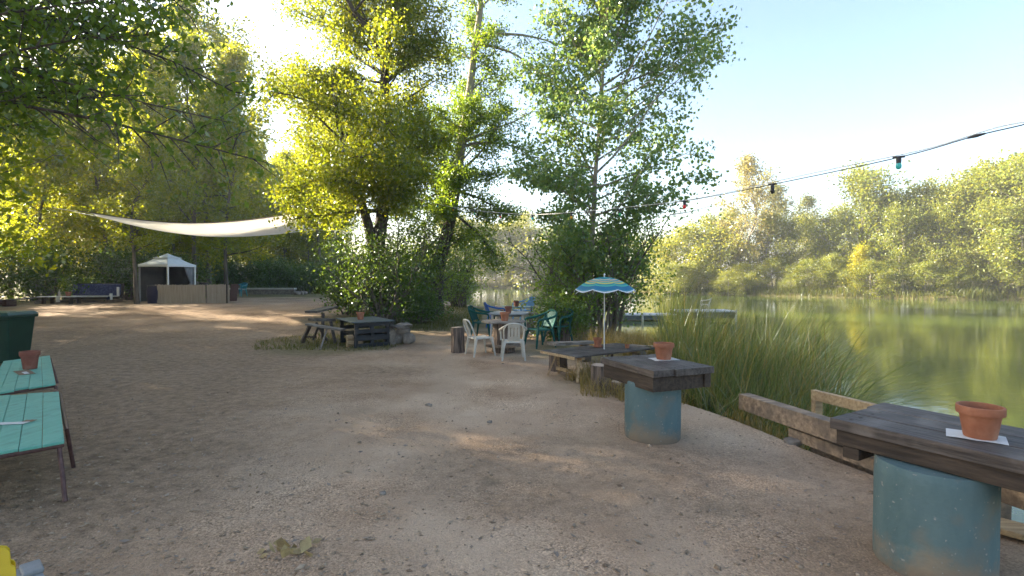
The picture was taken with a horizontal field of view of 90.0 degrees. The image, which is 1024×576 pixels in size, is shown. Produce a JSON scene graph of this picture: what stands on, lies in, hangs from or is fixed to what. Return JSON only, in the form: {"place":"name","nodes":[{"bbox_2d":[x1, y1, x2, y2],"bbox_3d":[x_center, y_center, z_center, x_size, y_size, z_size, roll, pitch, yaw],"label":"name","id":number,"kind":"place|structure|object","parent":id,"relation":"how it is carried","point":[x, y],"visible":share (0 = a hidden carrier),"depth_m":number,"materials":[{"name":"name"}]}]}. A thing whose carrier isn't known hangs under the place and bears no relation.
{"place":"outdoors","nodes":[
{"label":"outdoors","id":0,"kind":"place"},
{"bbox_2d":[252,303,483,350],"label":"grass","id":1,"kind":"structure","parent":0,"point":[458,311],"depth_m":15.45,"materials":[{"name":"green plant"}]},
{"bbox_2d":[0,278,1023,575],"bbox_3d":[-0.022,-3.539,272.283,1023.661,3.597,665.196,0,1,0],"label":"ground","id":2,"kind":"structure","parent":0,"point":[124,330],"depth_m":4.69,"materials":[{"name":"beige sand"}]},
{"bbox_2d":[0,545,15,575],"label":"floor sign","id":3,"kind":"object","parent":2,"relation":"on","point":[7,565],"visible":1,"depth_m":2.35,"materials":[{"name":"yellow plastic"}]},
{"bbox_2d":[0,310,38,362],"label":"wheelie bin","id":4,"kind":"object","parent":2,"relation":"on","point":[16,331],"visible":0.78,"depth_m":10.22,"materials":[{"name":"green plastic"}]},
{"bbox_2d":[0,355,58,394],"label":"plank table","id":5,"kind":"object","parent":2,"relation":"on","point":[11,382],"visible":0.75,"depth_m":6.61,"materials":[{"name":"teal paint"}]},
{"bbox_2d":[19,350,40,369],"bbox_3d":[-6.802,1.015,7.224,0.225,0.250,0.225,0,1,0],"label":"flower pot","id":6,"kind":"object","parent":5,"relation":"on","point":[29,359],"visible":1,"depth_m":7.16,"materials":[{"name":"ceramic"}]},
{"bbox_2d":[16,559,43,575],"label":"plastic step","id":7,"kind":"object","parent":2,"relation":"on","point":[34,568],"visible":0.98,"depth_m":2.85,"materials":[{"name":"white plastic"}]},
{"bbox_2d":[0,389,75,501],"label":"plank table","id":8,"kind":"object","parent":2,"relation":"on","point":[48,408],"visible":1,"depth_m":4.50,"materials":[{"name":"teal paint"}]},
{"bbox_2d":[0,90,94,298],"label":"woodland tree","id":9,"kind":"object","parent":2,"relation":"on","point":[47,207],"visible":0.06,"depth_m":31.16,"materials":[{"name":"green plant"}]},
{"bbox_2d":[0,235,97,301],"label":"bush","id":10,"kind":"object","parent":2,"relation":"on","point":[24,275],"visible":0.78,"depth_m":28.66,"materials":[{"name":"green plant"}]},
{"bbox_2d":[0,72,110,299],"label":"woodland tree","id":11,"kind":"object","parent":2,"relation":"on","point":[45,181],"visible":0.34,"depth_m":30.27,"materials":[{"name":"green plant"}]},
{"bbox_2d":[0,0,127,279],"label":"woodland tree","id":12,"kind":"object","parent":2,"relation":"on","point":[16,172],"visible":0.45,"depth_m":13.65,"materials":[{"name":"green plant"}]},
{"bbox_2d":[0,3,133,297],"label":"woodland tree","id":13,"kind":"object","parent":2,"relation":"on","point":[73,192],"visible":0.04,"depth_m":32.94,"materials":[{"name":"green plant"}]},
{"bbox_2d":[55,283,124,302],"bbox_3d":[-22.439,0.256,27.313,2.956,1.004,1.164,0,1,0],"label":"pallet sofa","id":14,"kind":"object","parent":2,"relation":"on","point":[108,292],"visible":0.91,"depth_m":27.58,"materials":[{"name":"fabric"}]},
{"bbox_2d":[19,42,180,273],"bbox_3d":[-26.251,-7.607,32.807,8.070,16.881,7.465,1,1,26],"label":"woodland tree","id":15,"kind":"object","parent":2,"relation":"on","point":[84,140],"visible":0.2,"depth_m":32.36,"materials":[{"name":"green plant"}]},
{"bbox_2d":[57,241,167,300],"bbox_3d":[-23.285,-0.773,30.211,5.701,4.658,5.999,-1,1,-38],"label":"bush","id":16,"kind":"object","parent":2,"relation":"on","point":[118,268],"visible":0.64,"depth_m":29.27,"materials":[{"name":"green plant"}]},
{"bbox_2d":[57,17,177,251],"bbox_3d":[-23.599,-8.098,31.188,6.327,17.882,5.941,-1,1,-37],"label":"woodland tree","id":17,"kind":"object","parent":2,"relation":"on","point":[106,172],"visible":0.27,"depth_m":31.07,"materials":[{"name":"green plant"}]},
{"bbox_2d":[81,47,192,303],"bbox_3d":[-19.223,-5.639,26.464,4.357,13.114,4.640,1,1,38],"label":"woodland tree","id":18,"kind":"object","parent":2,"relation":"on","point":[139,200],"visible":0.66,"depth_m":26.03,"materials":[{"name":"green plant"}]},
{"bbox_2d":[0,0,296,208],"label":"broadleaf tree","id":19,"kind":"object","parent":2,"relation":"on","point":[23,17],"visible":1,"depth_m":5.49,"materials":[{"name":"green plant"}]},
{"bbox_2d":[99,36,205,256],"bbox_3d":[-23.725,-8.198,33.566,5.973,17.979,6.362,1,1,25],"label":"woodland tree","id":20,"kind":"object","parent":2,"relation":"on","point":[181,213],"visible":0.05,"depth_m":34.12,"materials":[{"name":"green plant"}]},
{"bbox_2d":[138,253,195,301],"bbox_3d":[-18.950,-0.584,28.194,1.880,2.650,1.880,0,1,11],"label":"gazebo","id":21,"kind":"object","parent":2,"relation":"on","point":[167,269],"visible":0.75,"depth_m":28.26,"materials":[{"name":"fabric"}]},
{"bbox_2d":[125,248,217,297],"bbox_3d":[-20.663,-0.580,31.729,4.846,3.959,5.099,1,1,33],"label":"bush","id":22,"kind":"object","parent":2,"relation":"on","point":[200,275],"visible":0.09,"depth_m":31.76,"materials":[{"name":"green plant"}]},
{"bbox_2d":[110,99,234,274],"bbox_3d":[-25.084,-6.933,37.761,7.320,15.313,6.771,1,1,30],"label":"woodland tree","id":23,"kind":"object","parent":2,"relation":"on","point":[177,245],"visible":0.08,"depth_m":38.32,"materials":[{"name":"green plant"}]},
{"bbox_2d":[98,23,257,284],"bbox_3d":[-20.028,-7.601,31.148,8.374,16.905,8.536,0,1,0],"label":"woodland tree","id":24,"kind":"object","parent":2,"relation":"on","point":[184,187],"visible":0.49,"depth_m":30.66,"materials":[{"name":"green plant"}]},
{"bbox_2d":[156,284,229,302],"bbox_3d":[-16.704,0.296,26.881,3.721,0.994,0.662,0,1,0],"label":"bamboo counter","id":25,"kind":"object","parent":2,"relation":"on","point":[168,293],"visible":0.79,"depth_m":26.60,"materials":[{"name":"brown wood"}]},
{"bbox_2d":[148,106,256,265],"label":"woodland tree","id":26,"kind":"object","parent":2,"relation":"on","point":[237,240],"visible":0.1,"depth_m":40.27,"materials":[{"name":"green plant"}]},
{"bbox_2d":[138,0,287,295],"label":"woodland tree","id":27,"kind":"object","parent":2,"relation":"on","point":[210,26],"visible":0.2,"depth_m":36.16,"materials":[{"name":"green plant"}]},
{"bbox_2d":[159,35,287,284],"bbox_3d":[-17.938,-7.536,32.964,7.392,16.716,7.991,0,1,-16],"label":"woodland tree","id":28,"kind":"object","parent":2,"relation":"on","point":[230,58],"visible":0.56,"depth_m":31.98,"materials":[{"name":"green plant"}]},
{"bbox_2d":[201,254,263,293],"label":"bush","id":29,"kind":"object","parent":2,"relation":"on","point":[240,278],"visible":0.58,"depth_m":41.40,"materials":[{"name":"green plant"}]},
{"bbox_2d":[232,144,279,269],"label":"woodland tree","id":30,"kind":"object","parent":2,"relation":"on","point":[257,197],"visible":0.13,"depth_m":50.13,"materials":[{"name":"green plant"}]},
{"bbox_2d":[240,252,298,287],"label":"bush","id":31,"kind":"object","parent":2,"relation":"on","point":[271,274],"visible":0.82,"depth_m":41.75,"materials":[{"name":"green plant"}]},
{"bbox_2d":[249,145,309,284],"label":"woodland tree","id":32,"kind":"object","parent":2,"relation":"on","point":[282,153],"visible":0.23,"depth_m":51.98,"materials":[{"name":"green plant"}]},
{"bbox_2d":[256,536,321,557],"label":"dead leaves","id":33,"kind":"object","parent":2,"relation":"on","point":[284,545],"visible":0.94,"depth_m":3.24,"materials":[{"name":"beige plant"}]},
{"bbox_2d":[268,260,322,291],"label":"bush","id":34,"kind":"object","parent":2,"relation":"on","point":[301,268],"visible":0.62,"depth_m":42.19,"materials":[{"name":"green plant"}]},
{"bbox_2d":[268,183,337,273],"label":"woodland tree","id":35,"kind":"object","parent":2,"relation":"on","point":[297,251],"visible":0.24,"depth_m":50.20,"materials":[{"name":"green plant"}]},
{"bbox_2d":[258,64,371,265],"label":"woodland tree","id":36,"kind":"object","parent":2,"relation":"on","point":[317,231],"visible":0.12,"depth_m":46.98,"materials":[{"name":"green plant"}]},
{"bbox_2d":[301,306,345,349],"bbox_3d":[-5.127,1.040,13.784,1.062,0.949,2.941,0,1,-23],"label":"picnic table","id":37,"kind":"object","parent":2,"relation":"on","point":[322,326],"visible":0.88,"depth_m":13.62,"materials":[{"name":"grey wood"}]},
{"bbox_2d":[309,240,369,314],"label":"shrub","id":38,"kind":"object","parent":2,"relation":"on","point":[337,302],"visible":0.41,"depth_m":20.41,"materials":[{"name":"green plant"}]},
{"bbox_2d":[235,0,481,315],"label":"broadleaf tree","id":39,"kind":"object","parent":2,"relation":"on","point":[380,169],"visible":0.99,"depth_m":17.68,"materials":[{"name":"green plant"}]},
{"bbox_2d":[53,203,372,236],"bbox_3d":[-15.333,-3.241,22.900,22.570,2.225,5.887,0,1,17],"label":"shade sail","id":40,"kind":"object","parent":39,"relation":"attached to","point":[253,227],"visible":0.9,"depth_m":21.25,"materials":[{"name":"fabric"}]},
{"bbox_2d":[336,316,393,348],"bbox_3d":[-3.886,1.151,13.481,1.080,0.670,1.560,-1,1,-33],"label":"pallet table","id":41,"kind":"object","parent":2,"relation":"on","point":[371,334],"visible":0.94,"depth_m":12.97,"materials":[{"name":"grey wood"}]},
{"bbox_2d":[297,204,460,323],"bbox_3d":[-4.559,-0.792,17.917,5.644,4.370,5.742,0,1,0],"label":"shrub","id":42,"kind":"object","parent":2,"relation":"on","point":[393,288],"visible":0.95,"depth_m":17.63,"materials":[{"name":"green plant"}]},
{"bbox_2d":[345,192,483,315],"bbox_3d":[-4.170,-1.282,21.046,5.539,5.913,6.098,1,1,35],"label":"shrub","id":43,"kind":"object","parent":2,"relation":"on","point":[424,225],"visible":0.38,"depth_m":20.46,"materials":[{"name":"green plant"}]},
{"bbox_2d":[390,282,454,323],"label":"shrub","id":44,"kind":"object","parent":2,"relation":"on","point":[427,304],"visible":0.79,"depth_m":18.54,"materials":[{"name":"green plant"}]},
{"bbox_2d":[0,336,858,575],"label":"fallen leaves","id":45,"kind":"object","parent":2,"relation":"on","point":[366,538],"visible":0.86,"depth_m":3.86,"materials":[{"name":"brown plant"}]},
{"bbox_2d":[451,327,464,352],"bbox_3d":[-1.262,1.218,11.995,0.328,0.615,0.323,-1,2,-42],"label":"tree stump","id":46,"kind":"object","parent":2,"relation":"on","point":[457,341],"visible":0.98,"depth_m":11.87,"materials":[{"name":"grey wood"}]},
{"bbox_2d":[438,214,506,307],"bbox_3d":[-2.506,-1.432,26.520,4.575,5.558,5.661,0,1,0],"label":"shrub","id":47,"kind":"object","parent":2,"relation":"on","point":[465,292],"visible":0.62,"depth_m":26.36,"materials":[{"name":"green plant"}]},
{"bbox_2d":[388,0,593,315],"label":"broadleaf tree","id":48,"kind":"object","parent":2,"relation":"on","point":[458,174],"visible":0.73,"depth_m":21.23,"materials":[{"name":"green plant"}]},
{"bbox_2d":[421,122,1023,219],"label":"string lights","id":49,"kind":"object","parent":48,"relation":"hanging from","point":[896,157],"visible":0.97,"depth_m":5.60,"materials":[{"name":"plastic"}]},
{"bbox_2d":[481,319,525,353],"bbox_3d":[-0.200,1.147,12.076,1.040,0.761,1.040,0,1,0],"label":"round table","id":50,"kind":"object","parent":2,"relation":"on","point":[497,325],"visible":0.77,"depth_m":11.85,"materials":[{"name":"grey wood"}]},
{"bbox_2d":[471,217,548,287],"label":"tree","id":51,"kind":"object","parent":2,"relation":"on","point":[513,242],"visible":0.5,"depth_m":104.95,"materials":[{"name":"green plant"}]},
{"bbox_2d":[499,323,526,360],"bbox_3d":[0.023,1.129,10.976,0.614,0.819,0.634,0,1,-4],"label":"plastic chair","id":52,"kind":"object","parent":2,"relation":"on","point":[514,337],"visible":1,"depth_m":10.78,"materials":[{"name":"white plastic"}]},
{"bbox_2d":[496,221,558,286],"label":"tree","id":53,"kind":"object","parent":2,"relation":"on","point":[531,233],"visible":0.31,"depth_m":105.62,"materials":[{"name":"green plant"}]},
{"bbox_2d":[524,309,557,348],"bbox_3d":[0.753,1.023,12.957,0.738,0.936,0.701,-1,1,-32],"label":"plastic chair","id":54,"kind":"object","parent":2,"relation":"on","point":[549,318],"visible":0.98,"depth_m":12.98,"materials":[{"name":"green plastic"}]},
{"bbox_2d":[461,205,637,306],"bbox_3d":[1.623,-0.838,18.871,6.568,4.531,4.865,0,1,0],"label":"willow bush","id":55,"kind":"object","parent":2,"relation":"on","point":[550,272],"visible":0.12,"depth_m":18.08,"materials":[{"name":"green plant"}]},
{"bbox_2d":[526,281,596,340],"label":"shrub","id":56,"kind":"object","parent":2,"relation":"on","point":[549,306],"visible":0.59,"depth_m":14.18,"materials":[{"name":"green plant"}]},
{"bbox_2d":[515,248,611,338],"bbox_3d":[1.659,0.194,15.522,3.137,3.128,2.983,-1,1,-38],"label":"shrub","id":57,"kind":"object","parent":2,"relation":"on","point":[573,288],"visible":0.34,"depth_m":15.08,"materials":[{"name":"green plant"}]},
{"bbox_2d":[540,343,652,382],"bbox_3d":[1.567,1.337,9.315,1.939,0.454,0.921,-1,1,-34],"label":"trestle table","id":58,"kind":"object","parent":2,"relation":"on","point":[580,353],"visible":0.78,"depth_m":9.13,"materials":[{"name":"brown wood"}]},
{"bbox_2d":[590,363,611,390],"bbox_3d":[1.404,1.397,8.008,0.374,0.409,0.368,1,1,34],"label":"tree stump","id":59,"kind":"object","parent":2,"relation":"on","point":[596,368],"visible":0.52,"depth_m":7.88,"materials":[{"name":"grey wood"}]},
{"bbox_2d":[574,273,635,356],"bbox_3d":[1.674,0.747,9.294,1.130,2.023,1.130,0,1,-14],"label":"parasol","id":60,"kind":"object","parent":2,"relation":"on","point":[604,284],"visible":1,"depth_m":8.95,"materials":[{"name":"blue fabric"}]},
{"bbox_2d":[493,175,736,336],"bbox_3d":[2.613,-0.932,15.439,6.393,4.916,5.586,0,1,0],"label":"willow bush","id":61,"kind":"object","parent":2,"relation":"on","point":[615,313],"visible":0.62,"depth_m":14.78,"materials":[{"name":"green plant"}]},
{"bbox_2d":[491,0,747,336],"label":"poplar tree","id":62,"kind":"object","parent":2,"relation":"on","point":[586,36],"visible":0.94,"depth_m":14.36,"materials":[{"name":"green plant"}]},
{"bbox_2d":[601,354,713,444],"bbox_3d":[1.601,1.234,5.746,0.783,0.825,0.996,0,1,-23],"label":"bar table","id":63,"kind":"object","parent":2,"relation":"on","point":[653,388],"visible":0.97,"depth_m":5.40,"materials":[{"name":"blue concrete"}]},
{"bbox_2d":[645,258,701,294],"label":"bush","id":64,"kind":"object","parent":2,"relation":"on","point":[671,266],"visible":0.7,"depth_m":65.65,"materials":[{"name":"green plant"}]},
{"bbox_2d":[636,221,737,286],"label":"tree","id":65,"kind":"object","parent":2,"relation":"on","point":[687,236],"visible":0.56,"depth_m":68.37,"materials":[{"name":"green plant"}]},
{"bbox_2d":[556,322,832,457],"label":"grass","id":66,"kind":"structure","parent":2,"relation":"on","point":[587,381],"depth_m":8.54,"materials":[{"name":"green plant"}]},
{"bbox_2d":[680,258,720,290],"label":"bush","id":67,"kind":"object","parent":2,"relation":"on","point":[698,265],"visible":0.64,"depth_m":66.18,"materials":[{"name":"green plant"}]},
{"bbox_2d":[675,224,774,288],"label":"tree","id":68,"kind":"object","parent":2,"relation":"on","point":[721,232],"visible":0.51,"depth_m":66.72,"materials":[{"name":"green plant"}]},
{"bbox_2d":[708,268,751,295],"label":"bush","id":69,"kind":"object","parent":2,"relation":"on","point":[726,274],"visible":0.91,"depth_m":62.67,"materials":[{"name":"green plant"}]},
{"bbox_2d":[717,262,764,295],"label":"bush","id":70,"kind":"object","parent":2,"relation":"on","point":[741,267],"visible":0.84,"depth_m":62.87,"materials":[{"name":"green plant"}]},
{"bbox_2d":[705,206,777,285],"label":"tree","id":71,"kind":"object","parent":2,"relation":"on","point":[726,217],"visible":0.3,"depth_m":68.52,"materials":[{"name":"green plant"}]},
{"bbox_2d":[710,150,793,270],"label":"tree","id":72,"kind":"object","parent":2,"relation":"on","point":[748,165],"visible":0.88,"depth_m":64.78,"materials":[{"name":"green plant"}]},
{"bbox_2d":[728,209,801,277],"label":"tree","id":73,"kind":"object","parent":2,"relation":"on","point":[772,222],"visible":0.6,"depth_m":64.64,"materials":[{"name":"green plant"}]},
{"bbox_2d":[639,288,903,448],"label":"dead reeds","id":74,"kind":"object","parent":2,"relation":"on","point":[747,356],"visible":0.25,"depth_m":7.89,"materials":[{"name":"green plant"}]},
{"bbox_2d":[744,255,802,291],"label":"bush","id":75,"kind":"object","parent":2,"relation":"on","point":[775,263],"visible":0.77,"depth_m":62.51,"materials":[{"name":"green plant"}]},
{"bbox_2d":[746,181,807,286],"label":"tree","id":76,"kind":"object","parent":2,"relation":"on","point":[785,212],"visible":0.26,"depth_m":66.90,"materials":[{"name":"green plant"}]},
{"bbox_2d":[766,214,823,286],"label":"tree","id":77,"kind":"object","parent":2,"relation":"on","point":[795,234],"visible":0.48,"depth_m":64.78,"materials":[{"name":"green plant"}]},
{"bbox_2d":[776,256,838,290],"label":"bush","id":78,"kind":"object","parent":2,"relation":"on","point":[803,264],"visible":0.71,"depth_m":59.50,"materials":[{"name":"green plant"}]},
{"bbox_2d":[791,191,825,285],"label":"tree","id":79,"kind":"object","parent":2,"relation":"on","point":[803,203],"visible":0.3,"depth_m":71.48,"materials":[{"name":"green plant"}]},
{"bbox_2d":[622,261,1020,451],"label":"reeds","id":80,"kind":"object","parent":2,"relation":"on","point":[758,366],"visible":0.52,"depth_m":8.31,"materials":[{"name":"green plant"}]},
{"bbox_2d":[806,251,860,292],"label":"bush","id":81,"kind":"object","parent":2,"relation":"on","point":[829,259],"visible":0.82,"depth_m":57.91,"materials":[{"name":"green plant"}]},
{"bbox_2d":[803,210,885,286],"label":"tree","id":82,"kind":"object","parent":2,"relation":"on","point":[843,221],"visible":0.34,"depth_m":61.88,"materials":[{"name":"green plant"}]},
{"bbox_2d":[840,241,873,291],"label":"tree","id":83,"kind":"object","parent":2,"relation":"on","point":[859,253],"visible":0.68,"depth_m":56.09,"materials":[{"name":"yellow plant"}]},
{"bbox_2d":[798,158,924,277],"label":"tree","id":84,"kind":"object","parent":2,"relation":"on","point":[860,179],"visible":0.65,"depth_m":59.95,"materials":[{"name":"green plant"}]},
{"bbox_2d":[811,187,924,284],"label":"tree","id":85,"kind":"object","parent":2,"relation":"on","point":[882,202],"visible":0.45,"depth_m":59.59,"materials":[{"name":"green plant"}]},
{"bbox_2d":[835,259,905,297],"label":"bush","id":86,"kind":"object","parent":2,"relation":"on","point":[867,264],"visible":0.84,"depth_m":54.43,"materials":[{"name":"green plant"}]},
{"bbox_2d":[739,389,1023,540],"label":"timber edging","id":87,"kind":"object","parent":2,"relation":"on","point":[814,432],"visible":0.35,"depth_m":5.30,"materials":[{"name":"brown wood"}]},
{"bbox_2d":[845,173,968,282],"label":"tree","id":88,"kind":"object","parent":2,"relation":"on","point":[919,189],"visible":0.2,"depth_m":59.20,"materials":[{"name":"green plant"}]},
{"bbox_2d":[864,197,961,288],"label":"tree","id":89,"kind":"object","parent":2,"relation":"on","point":[898,213],"visible":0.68,"depth_m":55.93,"materials":[{"name":"green plant"}]},
{"bbox_2d":[870,187,975,287],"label":"tree","id":90,"kind":"object","parent":2,"relation":"on","point":[909,200],"visible":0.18,"depth_m":58.30,"materials":[{"name":"green plant"}]},
{"bbox_2d":[830,403,1023,575],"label":"bar table","id":91,"kind":"object","parent":2,"relation":"on","point":[936,501],"visible":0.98,"depth_m":2.94,"materials":[{"name":"blue metal"}]},
{"bbox_2d":[946,428,1008,444],"bbox_3d":[2.750,0.879,3.036,0.270,0.004,0.200,1,2,40],"label":"paper sheet","id":92,"kind":"object","parent":91,"relation":"on","point":[959,434],"visible":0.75,"depth_m":3.03,"materials":[{"name":"white paper"}]},
{"bbox_2d":[955,401,1006,440],"bbox_3d":[2.765,0.787,3.024,0.225,0.185,0.225,0,1,0],"label":"flower pot","id":93,"kind":"object","parent":92,"relation":"on","point":[980,421],"visible":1,"depth_m":2.97,"materials":[{"name":"ceramic"}]},
{"bbox_2d":[901,258,964,294],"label":"bush","id":94,"kind":"object","parent":2,"relation":"on","point":[924,267],"visible":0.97,"depth_m":52.52,"materials":[{"name":"green plant"}]},
{"bbox_2d":[895,204,988,287],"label":"tree","id":95,"kind":"object","parent":2,"relation":"on","point":[939,215],"visible":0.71,"depth_m":54.17,"materials":[{"name":"green plant"}]},
{"bbox_2d":[905,179,1023,285],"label":"tree","id":96,"kind":"object","parent":2,"relation":"on","point":[953,197],"visible":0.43,"depth_m":54.74,"materials":[{"name":"green plant"}]},
{"bbox_2d":[909,160,1023,277],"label":"tree","id":97,"kind":"object","parent":2,"relation":"on","point":[970,204],"visible":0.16,"depth_m":54.54,"materials":[{"name":"green plant"}]},
{"bbox_2d":[924,148,1023,287],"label":"tree","id":98,"kind":"object","parent":2,"relation":"on","point":[979,170],"visible":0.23,"depth_m":54.35,"materials":[{"name":"green plant"}]},
{"bbox_2d":[938,154,1023,290],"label":"tree","id":99,"kind":"object","parent":2,"relation":"on","point":[1015,189],"visible":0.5,"depth_m":50.94,"materials":[{"name":"green plant"}]},
{"bbox_2d":[942,194,1023,292],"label":"tree","id":100,"kind":"object","parent":2,"relation":"on","point":[990,205],"visible":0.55,"depth_m":51.57,"materials":[{"name":"green plant"}]},
{"bbox_2d":[946,150,1023,284],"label":"tree","id":101,"kind":"object","parent":2,"relation":"on","point":[1012,156],"visible":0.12,"depth_m":53.46,"materials":[{"name":"green plant"}]},
{"bbox_2d":[970,196,1023,292],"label":"tree","id":102,"kind":"object","parent":2,"relation":"on","point":[1021,207],"visible":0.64,"depth_m":49.97,"materials":[{"name":"green plant"}]},
{"bbox_2d":[970,261,1023,293],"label":"bush","id":103,"kind":"object","parent":2,"relation":"on","point":[995,271],"visible":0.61,"depth_m":50.68,"materials":[{"name":"green plant"}]},
{"bbox_2d":[0,0,1023,277],"label":"sky","id":104,"kind":"structure","parent":0,"point":[820,85],"materials":[{"name":"white"}]},
{"bbox_2d":[444,288,1023,522],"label":"water","id":105,"kind":"structure","parent":0,"point":[986,334],"depth_m":18.79,"materials":[{"name":"green liquid"}]},
{"bbox_2d":[619,309,736,321],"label":"jetty","id":106,"kind":"object","parent":105,"relation":"on","point":[635,316],"visible":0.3,"depth_m":26.05,"materials":[{"name":"wood"}]},
{"bbox_2d":[475,280,1023,300],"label":"grass","id":107,"kind":"structure","parent":0,"point":[988,296],"depth_m":54.98,"materials":[{"name":"green plant"}]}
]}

